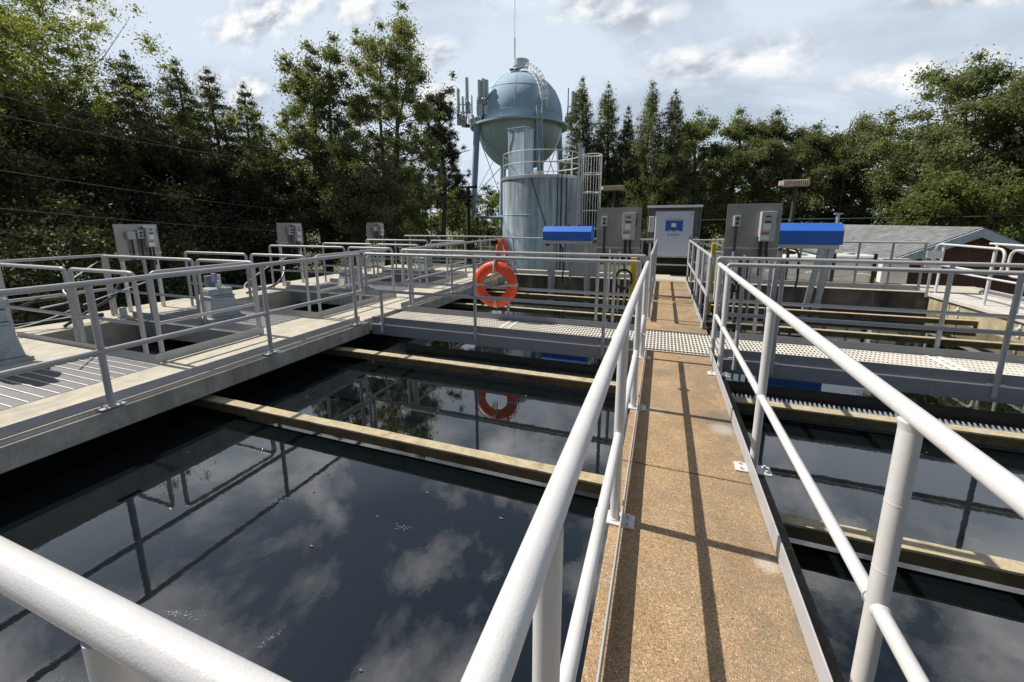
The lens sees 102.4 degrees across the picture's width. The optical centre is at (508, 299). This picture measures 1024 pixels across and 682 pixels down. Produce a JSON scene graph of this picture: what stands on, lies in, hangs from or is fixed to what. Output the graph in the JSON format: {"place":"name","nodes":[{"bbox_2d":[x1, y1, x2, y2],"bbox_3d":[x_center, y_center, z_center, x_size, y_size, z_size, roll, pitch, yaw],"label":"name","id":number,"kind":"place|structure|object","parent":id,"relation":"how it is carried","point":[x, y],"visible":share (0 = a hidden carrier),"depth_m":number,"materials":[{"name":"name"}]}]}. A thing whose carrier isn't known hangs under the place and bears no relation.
{"place":"outdoors","nodes":[
{"label":"outdoors","id":0,"kind":"place"},
{"bbox_2d":[135,273,449,342],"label":"deck slab","id":1,"kind":"structure","parent":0,"point":[199,336],"depth_m":6.63,"materials":[{"name":"concrete"}]},
{"bbox_2d":[0,337,93,377],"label":"machine plinth","id":2,"kind":"structure","parent":1,"relation":"on","point":[41,351],"depth_m":4.78,"materials":[{"name":"concrete"}]},
{"bbox_2d":[0,297,34,365],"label":"gearbox drive","id":3,"kind":"structure","parent":2,"relation":"on","point":[12,351],"depth_m":4.39,"materials":[{"name":"blue paint"}]},
{"bbox_2d":[0,355,158,410],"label":"plank deck","id":4,"kind":"structure","parent":1,"relation":"on","point":[23,388],"depth_m":4.09,"materials":[{"name":"metal"}]},
{"bbox_2d":[137,306,300,331],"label":"plank deck","id":5,"kind":"structure","parent":1,"relation":"on","point":[275,319],"depth_m":6.63,"materials":[{"name":"metal"}]},
{"bbox_2d":[197,273,245,320],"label":"gearbox drive","id":6,"kind":"structure","parent":5,"relation":"on","point":[212,290],"depth_m":6.57,"materials":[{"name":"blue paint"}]},
{"bbox_2d":[2,222,874,323],"bbox_3d":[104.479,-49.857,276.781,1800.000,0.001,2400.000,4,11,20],"label":"ground","id":7,"kind":"structure","parent":0,"point":[269,279],"depth_m":27.13,"materials":[{"name":"concrete"}]},
{"bbox_2d":[0,60,127,280],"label":"broadleaf tree","id":8,"kind":"object","parent":7,"relation":"on","point":[63,90],"visible":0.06,"depth_m":16.97,"materials":[{"name":"green plant"}]},
{"bbox_2d":[0,0,132,241],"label":"airy tree","id":9,"kind":"object","parent":7,"relation":"on","point":[4,30],"visible":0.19,"depth_m":15.53,"materials":[{"name":"green plant"}]},
{"bbox_2d":[0,84,173,302],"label":"broadleaf tree","id":10,"kind":"object","parent":7,"relation":"on","point":[54,140],"visible":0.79,"depth_m":14.41,"materials":[{"name":"green plant"}]},
{"bbox_2d":[0,0,201,276],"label":"airy tree","id":11,"kind":"object","parent":7,"relation":"on","point":[36,34],"visible":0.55,"depth_m":15.92,"materials":[{"name":"green plant"}]},
{"bbox_2d":[53,50,243,281],"bbox_3d":[-16.781,-5.616,19.065,7.501,10.945,7.032,4,11,20],"label":"cedar tree","id":12,"kind":"object","parent":7,"relation":"on","point":[134,106],"visible":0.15,"depth_m":18.25,"materials":[{"name":"green plant"}]},
{"bbox_2d":[83,115,252,240],"bbox_3d":[-15.893,-4.455,19.523,6.867,7.573,6.725,6,12,30],"label":"broadleaf tree","id":13,"kind":"object","parent":7,"relation":"on","point":[112,140],"visible":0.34,"depth_m":17.08,"materials":[{"name":"green plant"}]},
{"bbox_2d":[88,124,284,283],"bbox_3d":[-14.021,-4.252,19.399,6.405,7.212,6.540,-4,11,-19],"label":"broadleaf tree","id":14,"kind":"object","parent":7,"relation":"on","point":[196,163],"visible":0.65,"depth_m":18.19,"materials":[{"name":"green plant"}]},
{"bbox_2d":[117,55,284,278],"bbox_3d":[-16.012,-6.178,20.932,7.313,11.383,7.801,9,14,40],"label":"cedar tree","id":15,"kind":"object","parent":7,"relation":"on","point":[180,117],"visible":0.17,"depth_m":20.06,"materials":[{"name":"green plant"}]},
{"bbox_2d":[0,167,435,323],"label":"undergrowth","id":16,"kind":"object","parent":7,"relation":"on","point":[174,243],"visible":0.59,"depth_m":14.45,"materials":[{"name":"green plant"}]},
{"bbox_2d":[183,64,274,280],"bbox_3d":[-15.566,-6.598,22.347,6.504,11.405,6.920,2,11,10],"label":"cedar tree","id":17,"kind":"object","parent":7,"relation":"on","point":[211,95],"visible":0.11,"depth_m":21.50,"materials":[{"name":"green plant"}]},
{"bbox_2d":[4,288,487,472],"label":"deck wall","id":18,"kind":"structure","parent":7,"relation":"on","point":[180,405],"depth_m":4.21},
{"bbox_2d":[9,273,472,407],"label":"deck curb","id":19,"kind":"structure","parent":18,"relation":"on","point":[288,324],"depth_m":6.24,"materials":[{"name":"concrete"}]},
{"bbox_2d":[68,267,148,361],"bbox_3d":[-4.555,0.151,4.684,1.215,1.012,0.045,4,11,20],"label":"guard rail","id":20,"kind":"object","parent":19,"relation":"on","point":[80,316],"visible":0.81,"depth_m":4.58,"materials":[{"name":"metal"}]},
{"bbox_2d":[148,261,263,363],"bbox_3d":[-3.639,0.085,5.020,0.054,1.012,1.320,4,11,20],"label":"guard rail","id":21,"kind":"object","parent":19,"relation":"on","point":[163,356],"visible":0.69,"depth_m":4.90,"materials":[{"name":"metal"}]},
{"bbox_2d":[196,259,261,326],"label":"guard rail","id":22,"kind":"object","parent":19,"relation":"on","point":[202,297],"visible":0.76,"depth_m":5.82,"materials":[{"name":"metal"}]},
{"bbox_2d":[314,248,396,317],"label":"guard rail","id":23,"kind":"object","parent":19,"relation":"on","point":[335,310],"visible":0.77,"depth_m":7.31,"materials":[{"name":"metal"}]},
{"bbox_2d":[0,273,502,445],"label":"deck","id":24,"kind":"structure","parent":18,"relation":"on","point":[12,415],"depth_m":4.33,"materials":[{"name":"concrete"}]},
{"bbox_2d":[0,253,363,439],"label":"guard rail","id":25,"kind":"object","parent":24,"relation":"on","point":[110,398],"visible":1,"depth_m":3.65,"materials":[{"name":"metal"}]},
{"bbox_2d":[0,276,505,473],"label":"deck fascia","id":26,"kind":"structure","parent":24,"relation":"attached to","point":[21,452],"depth_m":3.79,"materials":[{"name":"concrete"}]},
{"bbox_2d":[401,238,505,307],"bbox_3d":[-0.989,-0.824,9.609,0.130,1.068,5.104,4,11,20],"label":"guard rail","id":27,"kind":"object","parent":24,"relation":"on","point":[422,298],"visible":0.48,"depth_m":8.67,"materials":[{"name":"metal"}]},
{"bbox_2d":[214,136,321,275],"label":"broadleaf tree","id":28,"kind":"object","parent":7,"relation":"on","point":[271,157],"visible":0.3,"depth_m":21.67,"materials":[{"name":"green plant"}]},
{"bbox_2d":[220,82,319,273],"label":"cedar tree","id":29,"kind":"object","parent":7,"relation":"on","point":[246,118],"visible":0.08,"depth_m":23.21,"materials":[{"name":"green plant"}]},
{"bbox_2d":[213,27,403,274],"bbox_3d":[-9.945,-7.701,22.069,7.205,13.018,8.938,4,11,20],"label":"tall tree","id":30,"kind":"object","parent":7,"relation":"on","point":[308,85],"visible":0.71,"depth_m":21.04,"materials":[{"name":"green plant"}]},
{"bbox_2d":[276,127,405,265],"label":"broadleaf tree","id":31,"kind":"object","parent":7,"relation":"on","point":[336,173],"visible":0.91,"depth_m":20.96,"materials":[{"name":"green plant"}]},
{"bbox_2d":[318,0,459,265],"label":"tall tree","id":32,"kind":"object","parent":7,"relation":"on","point":[410,71],"visible":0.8,"depth_m":23.32,"materials":[{"name":"green plant"}]},
{"bbox_2d":[406,88,474,263],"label":"pine tree","id":33,"kind":"object","parent":7,"relation":"on","point":[451,153],"visible":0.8,"depth_m":28.20,"materials":[{"name":"green plant"}]},
{"bbox_2d":[430,186,488,235],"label":"broadleaf tree","id":34,"kind":"object","parent":7,"relation":"on","point":[453,223],"visible":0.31,"depth_m":47.28,"materials":[{"name":"green plant"}]},
{"bbox_2d":[1,65,993,246],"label":"woods","id":35,"kind":"object","parent":7,"relation":"on","point":[488,212],"visible":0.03,"depth_m":43.20,"materials":[{"name":"green plant"}]},
{"bbox_2d":[456,38,576,254],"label":"water tower","id":36,"kind":"structure","parent":7,"relation":"on","point":[519,95],"depth_m":33.21,"materials":[{"name":"metal"}]},
{"bbox_2d":[502,143,602,284],"bbox_3d":[1.698,-3.940,19.765,3.818,6.380,4.400,-4,12,-21],"label":"steel tank","id":37,"kind":"object","parent":7,"relation":"on","point":[534,204],"visible":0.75,"depth_m":18.40,"materials":[{"name":"metal"}]},
{"bbox_2d":[507,126,534,175],"bbox_3d":[0.595,-6.988,19.672,1.000,2.250,0.880,7,13,34],"label":"roof box","id":38,"kind":"object","parent":37,"relation":"on","point":[520,137],"visible":0.73,"depth_m":19.34,"materials":[{"name":"blue metal"}]},
{"bbox_2d":[559,75,611,243],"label":"cypress tree","id":39,"kind":"object","parent":7,"relation":"on","point":[580,101],"visible":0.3,"depth_m":30.62,"materials":[{"name":"green plant"}]},
{"bbox_2d":[581,81,642,258],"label":"cypress tree","id":40,"kind":"object","parent":7,"relation":"on","point":[607,128],"visible":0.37,"depth_m":30.85,"materials":[{"name":"green plant"}]},
{"bbox_2d":[599,106,646,259],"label":"cypress tree","id":41,"kind":"object","parent":7,"relation":"on","point":[625,130],"visible":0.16,"depth_m":30.93,"materials":[{"name":"green plant"}]},
{"bbox_2d":[588,78,697,259],"bbox_3d":[10.247,-9.184,30.344,7.793,13.175,7.753,-9,14,-39],"label":"cypress tree","id":42,"kind":"object","parent":7,"relation":"on","point":[645,155],"visible":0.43,"depth_m":29.19,"materials":[{"name":"green plant"}]},
{"bbox_2d":[634,89,712,249],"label":"cypress tree","id":43,"kind":"object","parent":7,"relation":"on","point":[675,173],"visible":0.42,"depth_m":28.84,"materials":[{"name":"green plant"}]},
{"bbox_2d":[646,344,703,354],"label":"walkway wall","id":44,"kind":"structure","parent":7,"relation":"on","point":[675,349],"depth_m":5.70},
{"bbox_2d":[187,395,603,494],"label":"cross beam","id":45,"kind":"structure","parent":44,"relation":"attached to","point":[588,482],"depth_m":3.44,"materials":[{"name":"concrete"}]},
{"bbox_2d":[319,346,630,395],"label":"cross beam","id":46,"kind":"structure","parent":44,"relation":"attached to","point":[528,376],"depth_m":5.20,"materials":[{"name":"concrete"}]},
{"bbox_2d":[443,302,634,320],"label":"cross beam","id":47,"kind":"structure","parent":44,"relation":"attached to","point":[544,311],"depth_m":8.53,"materials":[{"name":"concrete"}]},
{"bbox_2d":[487,291,628,303],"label":"cross beam","id":48,"kind":"structure","parent":44,"relation":"attached to","point":[549,296],"depth_m":10.13,"materials":[{"name":"concrete"}]},
{"bbox_2d":[645,281,707,349],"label":"walkway","id":49,"kind":"structure","parent":44,"relation":"on","point":[673,309],"depth_m":6.97,"materials":[{"name":"concrete"}]},
{"bbox_2d":[372,306,634,361],"bbox_3d":[-0.100,0.444,6.187,4.030,0.283,0.895,4,11,20],"label":"footbridge","id":50,"kind":"object","parent":49,"relation":"attached to","point":[572,337],"visible":0.75,"depth_m":6.04,"materials":[{"name":"metal"}]},
{"bbox_2d":[363,252,640,355],"bbox_3d":[-0.311,0.003,5.688,4.045,1.228,0.045,4,11,20],"label":"guard rail","id":51,"kind":"object","parent":50,"relation":"attached to","point":[603,306],"visible":0.84,"depth_m":5.54,"materials":[{"name":"metal"}]},
{"bbox_2d":[401,249,646,322],"bbox_3d":[0.043,-0.185,6.508,4.025,1.168,0.045,4,11,20],"label":"guard rail","id":52,"kind":"object","parent":50,"relation":"attached to","point":[596,293],"visible":0.71,"depth_m":6.25,"materials":[{"name":"metal"}]},
{"bbox_2d":[472,259,519,308],"bbox_3d":[-0.205,-0.267,6.481,0.788,0.838,0.139,3,11,17],"label":"ring buoy","id":53,"kind":"object","parent":52,"relation":"hanging from","point":[503,269],"visible":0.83,"depth_m":6.44,"materials":[{"name":"plastic"}]},
{"bbox_2d":[645,330,717,356],"bbox_3d":[2.175,0.563,5.310,0.852,0.056,0.994,4,11,20],"label":"floor grating","id":54,"kind":"object","parent":49,"relation":"on","point":[675,338],"visible":0.73,"depth_m":5.29,"materials":[{"name":"grey paint"}]},
{"bbox_2d":[693,247,712,328],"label":"guard rail","id":55,"kind":"object","parent":49,"relation":"on","point":[706,291],"visible":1,"depth_m":6.59,"materials":[{"name":"metal"}]},
{"bbox_2d":[581,350,818,681],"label":"walkway","id":56,"kind":"structure","parent":44,"relation":"on","point":[700,592],"depth_m":1.86,"materials":[{"name":"concrete"}]},
{"bbox_2d":[460,261,650,681],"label":"guard rail","id":57,"kind":"object","parent":56,"relation":"on","point":[531,586],"visible":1,"depth_m":0.74,"materials":[{"name":"metal"}]},
{"bbox_2d":[707,262,1023,681],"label":"guard rail","id":58,"kind":"object","parent":56,"relation":"on","point":[916,423],"visible":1,"depth_m":1.15,"materials":[{"name":"metal"}]},
{"bbox_2d":[714,357,844,681],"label":"walkway edge","id":59,"kind":"object","parent":44,"relation":"on","point":[828,652],"visible":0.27,"depth_m":1.81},
{"bbox_2d":[334,166,1023,258],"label":"undergrowth","id":60,"kind":"object","parent":7,"relation":"on","point":[434,221],"visible":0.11,"depth_m":33.85,"materials":[{"name":"green plant"}]},
{"bbox_2d":[648,104,751,227],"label":"broadleaf tree","id":61,"kind":"object","parent":7,"relation":"on","point":[696,132],"visible":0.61,"depth_m":30.61,"materials":[{"name":"green plant"}]},
{"bbox_2d":[516,275,927,309],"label":"basin wall","id":62,"kind":"structure","parent":7,"relation":"on","point":[889,299],"depth_m":9.57,"materials":[{"name":"concrete"}]},
{"bbox_2d":[515,273,929,292],"bbox_3d":[4.542,-0.484,10.604,9.710,0.022,0.260,4,11,20],"label":"walkway coping","id":63,"kind":"object","parent":62,"relation":"on","point":[871,289],"visible":0.51,"depth_m":9.74,"materials":[{"name":"concrete"}]},
{"bbox_2d":[689,239,929,290],"bbox_3d":[6.852,-0.861,9.691,4.700,1.072,0.100,4,11,20],"label":"guard rail","id":64,"kind":"object","parent":63,"relation":"on","point":[886,286],"visible":0.71,"depth_m":9.30,"materials":[{"name":"metal"}]},
{"bbox_2d":[688,104,821,248],"bbox_3d":[17.824,-9.125,32.246,8.231,11.835,8.210,-5,12,-22],"label":"broadleaf tree","id":65,"kind":"object","parent":7,"relation":"on","point":[740,129],"visible":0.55,"depth_m":30.88,"materials":[{"name":"green plant"}]},
{"bbox_2d":[717,104,837,222],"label":"broadleaf tree","id":66,"kind":"object","parent":7,"relation":"on","point":[774,130],"visible":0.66,"depth_m":29.97,"materials":[{"name":"green plant"}]},
{"bbox_2d":[747,118,899,222],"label":"broadleaf tree","id":67,"kind":"object","parent":7,"relation":"on","point":[817,142],"visible":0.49,"depth_m":31.27,"materials":[{"name":"green plant"}]},
{"bbox_2d":[785,111,923,224],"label":"broadleaf tree","id":68,"kind":"object","parent":7,"relation":"on","point":[866,129],"visible":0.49,"depth_m":30.27,"materials":[{"name":"green plant"}]},
{"bbox_2d":[783,213,1023,308],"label":"brick building","id":69,"kind":"structure","parent":7,"relation":"on","point":[934,236],"depth_m":12.47,"materials":[{"name":"grey"}]},
{"bbox_2d":[849,43,1023,207],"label":"broadleaf tree","id":70,"kind":"object","parent":7,"relation":"on","point":[935,143],"visible":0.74,"depth_m":24.01,"materials":[{"name":"green plant"}]},
{"bbox_2d":[866,165,1023,242],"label":"broadleaf tree","id":71,"kind":"object","parent":7,"relation":"on","point":[952,194],"visible":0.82,"depth_m":19.64,"materials":[{"name":"green plant"}]},
{"bbox_2d":[926,297,1023,343],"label":"basin wall","id":72,"kind":"structure","parent":7,"relation":"on","point":[983,322],"depth_m":7.42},
{"bbox_2d":[697,303,978,325],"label":"cross beam","id":73,"kind":"structure","parent":72,"relation":"attached to","point":[965,322],"depth_m":8.01,"materials":[{"name":"concrete"}]},
{"bbox_2d":[706,321,1023,350],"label":"cross beam","id":74,"kind":"structure","parent":72,"relation":"attached to","point":[916,339],"depth_m":6.56,"materials":[{"name":"concrete"}]},
{"bbox_2d":[733,397,1023,448],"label":"cross beam","id":75,"kind":"structure","parent":72,"relation":"attached to","point":[971,434],"depth_m":3.83,"materials":[{"name":"concrete"}]},
{"bbox_2d":[732,393,1023,433],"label":"weir plate","id":76,"kind":"object","parent":75,"relation":"attached to","point":[896,415],"visible":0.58,"depth_m":3.94,"materials":[{"name":"metal"}]},
{"bbox_2d":[778,511,1023,588],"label":"cross beam","id":77,"kind":"structure","parent":72,"relation":"attached to","point":[988,568],"depth_m":2.27,"materials":[{"name":"concrete"}]},
{"bbox_2d":[928,293,1023,322],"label":"walkway","id":78,"kind":"structure","parent":72,"relation":"on","point":[994,305],"depth_m":7.74,"materials":[{"name":"concrete"}]},
{"bbox_2d":[710,330,1023,405],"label":"footbridge","id":79,"kind":"object","parent":78,"relation":"attached to","point":[960,374],"visible":0.65,"depth_m":4.50,"materials":[{"name":"metal"}]},
{"bbox_2d":[713,256,1023,348],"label":"guard rail","id":80,"kind":"object","parent":79,"relation":"attached to","point":[943,312],"visible":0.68,"depth_m":4.82,"materials":[{"name":"metal"}]},
{"bbox_2d":[722,263,1023,397],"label":"guard rail","id":81,"kind":"object","parent":79,"relation":"attached to","point":[1008,332],"visible":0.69,"depth_m":4.09,"materials":[{"name":"metal"}]},
{"bbox_2d":[934,243,1023,313],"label":"guard rail","id":82,"kind":"object","parent":78,"relation":"on","point":[989,278],"visible":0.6,"depth_m":7.41,"materials":[{"name":"metal"}]},
{"bbox_2d":[947,80,1023,195],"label":"broadleaf tree","id":83,"kind":"object","parent":7,"relation":"on","point":[1013,124],"visible":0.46,"depth_m":23.30,"materials":[{"name":"green plant"}]},
{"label":"deck wall","id":84,"kind":"structure","parent":7,"relation":"on","visible":0},
{"bbox_2d":[15,264,413,346],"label":"deck","id":85,"kind":"structure","parent":84,"relation":"on","point":[114,333],"depth_m":6.79,"materials":[{"name":"concrete"}]},
{"bbox_2d":[0,254,117,314],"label":"guard rail","id":86,"kind":"object","parent":85,"relation":"on","point":[60,294],"visible":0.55,"depth_m":6.24,"materials":[{"name":"metal"}]},
{"bbox_2d":[0,263,155,363],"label":"guard rail","id":87,"kind":"object","parent":85,"relation":"on","point":[133,355],"visible":0.77,"depth_m":4.97,"materials":[{"name":"metal"}]},
{"bbox_2d":[112,224,165,311],"bbox_3d":[-6.374,-0.567,7.200,0.211,1.490,0.660,4,12,22],"label":"control station","id":88,"kind":"object","parent":85,"relation":"on","point":[136,239],"visible":0.93,"depth_m":7.09,"materials":[{"name":"silver metal"}]},
{"bbox_2d":[101,255,262,330],"bbox_3d":[-4.997,-0.134,6.187,3.422,1.012,0.045,4,11,20],"label":"guard rail","id":89,"kind":"object","parent":85,"relation":"on","point":[199,321],"visible":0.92,"depth_m":6.26,"materials":[{"name":"metal"}]},
{"bbox_2d":[184,251,317,317],"bbox_3d":[-4.461,-0.298,7.039,3.022,1.012,0.045,4,11,20],"label":"guard rail","id":90,"kind":"object","parent":85,"relation":"on","point":[298,313],"visible":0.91,"depth_m":7.05,"materials":[{"name":"metal"}]},
{"bbox_2d":[276,223,304,285],"bbox_3d":[-5.267,-1.128,10.107,0.225,1.500,0.740,4,11,20],"label":"control station","id":91,"kind":"object","parent":85,"relation":"on","point":[289,233],"visible":0.89,"depth_m":9.98,"materials":[{"name":"silver metal"}]},
{"bbox_2d":[269,245,388,294],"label":"guard rail","id":92,"kind":"object","parent":85,"relation":"on","point":[314,288],"visible":0.82,"depth_m":9.14,"materials":[{"name":"metal"}]},
{"bbox_2d":[322,242,425,287],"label":"guard rail","id":93,"kind":"object","parent":85,"relation":"on","point":[386,283],"visible":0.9,"depth_m":10.07,"materials":[{"name":"metal"}]},
{"bbox_2d":[365,239,464,275],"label":"guard rail","id":94,"kind":"object","parent":85,"relation":"on","point":[414,271],"visible":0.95,"depth_m":12.24,"materials":[{"name":"metal"}]},
{"bbox_2d":[0,285,1023,681],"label":"water","id":95,"kind":"structure","parent":0,"point":[162,513],"depth_m":2.77,"materials":[{"name":"liquid"}]},
{"bbox_2d":[543,225,594,296],"bbox_3d":[1.560,-1.025,10.738,1.240,1.830,0.540,4,11,20],"label":"hooded screen","id":96,"kind":"object","parent":95,"relation":"on","point":[554,235],"visible":0.98,"depth_m":10.48,"materials":[{"name":"blue paint"}]},
{"bbox_2d":[569,244,596,279],"bbox_3d":[2.009,-1.050,10.998,0.760,1.020,0.040,4,11,20],"label":"back panel","id":97,"kind":"object","parent":96,"relation":"attached to","point":[576,268],"visible":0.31,"depth_m":11.02,"materials":[{"name":"metal"}]},
{"bbox_2d":[595,207,641,311],"bbox_3d":[2.290,-0.827,8.700,0.940,2.200,0.258,4,11,20],"label":"control station","id":98,"kind":"object","parent":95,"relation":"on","point":[618,230],"visible":0.88,"depth_m":8.61,"materials":[{"name":"silver metal"}]},
{"bbox_2d":[769,222,844,310],"bbox_3d":[6.392,-0.738,8.965,1.170,1.905,0.540,4,11,20],"label":"hooded screen","id":99,"kind":"object","parent":95,"relation":"on","point":[825,239],"visible":0.83,"depth_m":8.70,"materials":[{"name":"blue paint"}]},
{"bbox_2d":[0,0,1023,222],"label":"sky","id":100,"kind":"structure","parent":0,"point":[834,61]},
{"bbox_2d":[413,266,980,298],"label":"walkway","id":101,"kind":"structure","parent":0,"point":[962,290],"depth_m":9.98,"materials":[{"name":"concrete"}]},
{"bbox_2d":[640,244,705,275],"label":"guard rail","id":102,"kind":"object","parent":101,"relation":"on","point":[669,270],"visible":0.23,"depth_m":12.16,"materials":[{"name":"grey"}]},
{"bbox_2d":[646,205,702,275],"bbox_3d":[4.610,-1.659,11.583,1.400,1.945,0.575,4,11,20],"label":"control cabinet","id":103,"kind":"object","parent":101,"relation":"on","point":[673,230],"visible":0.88,"depth_m":11.41,"materials":[{"name":"metal"}]},
{"bbox_2d":[779,253,819,280],"bbox_3d":[7.725,-0.697,10.942,0.900,1.080,0.725,4,11,20],"label":"plastic tote","id":104,"kind":"object","parent":101,"relation":"on","point":[804,274],"visible":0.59,"depth_m":10.66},
{"bbox_2d":[827,252,877,283],"bbox_3d":[8.686,-0.657,10.586,0.950,1.130,0.725,4,11,20],"label":"plastic tote","id":105,"kind":"object","parent":101,"relation":"on","point":[848,276],"visible":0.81,"depth_m":10.26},
{"bbox_2d":[876,258,911,284],"bbox_3d":[9.051,-0.653,9.702,0.540,0.650,0.240,4,11,20],"label":"tote","id":106,"kind":"object","parent":101,"relation":"on","point":[899,278],"visible":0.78,"depth_m":9.63,"materials":[{"name":"plastic"}]},
{"bbox_2d":[719,203,782,320],"bbox_3d":[4.596,-0.692,7.853,0.940,2.240,0.258,4,11,20],"label":"control station","id":107,"kind":"object","parent":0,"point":[752,230],"visible":0.88,"depth_m":7.78,"materials":[{"name":"silver metal"}]},
{"bbox_3d":[-2.131,1.471,0.816,4.030,0.283,0.920,4,11,20],"label":"footbridge","id":108,"kind":"object","parent":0,"visible":0},
{"bbox_2d":[0,535,290,681],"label":"guard rail","id":109,"kind":"object","parent":108,"relation":"attached to","point":[121,638],"visible":1,"depth_m":0.48,"materials":[{"name":"metal"}]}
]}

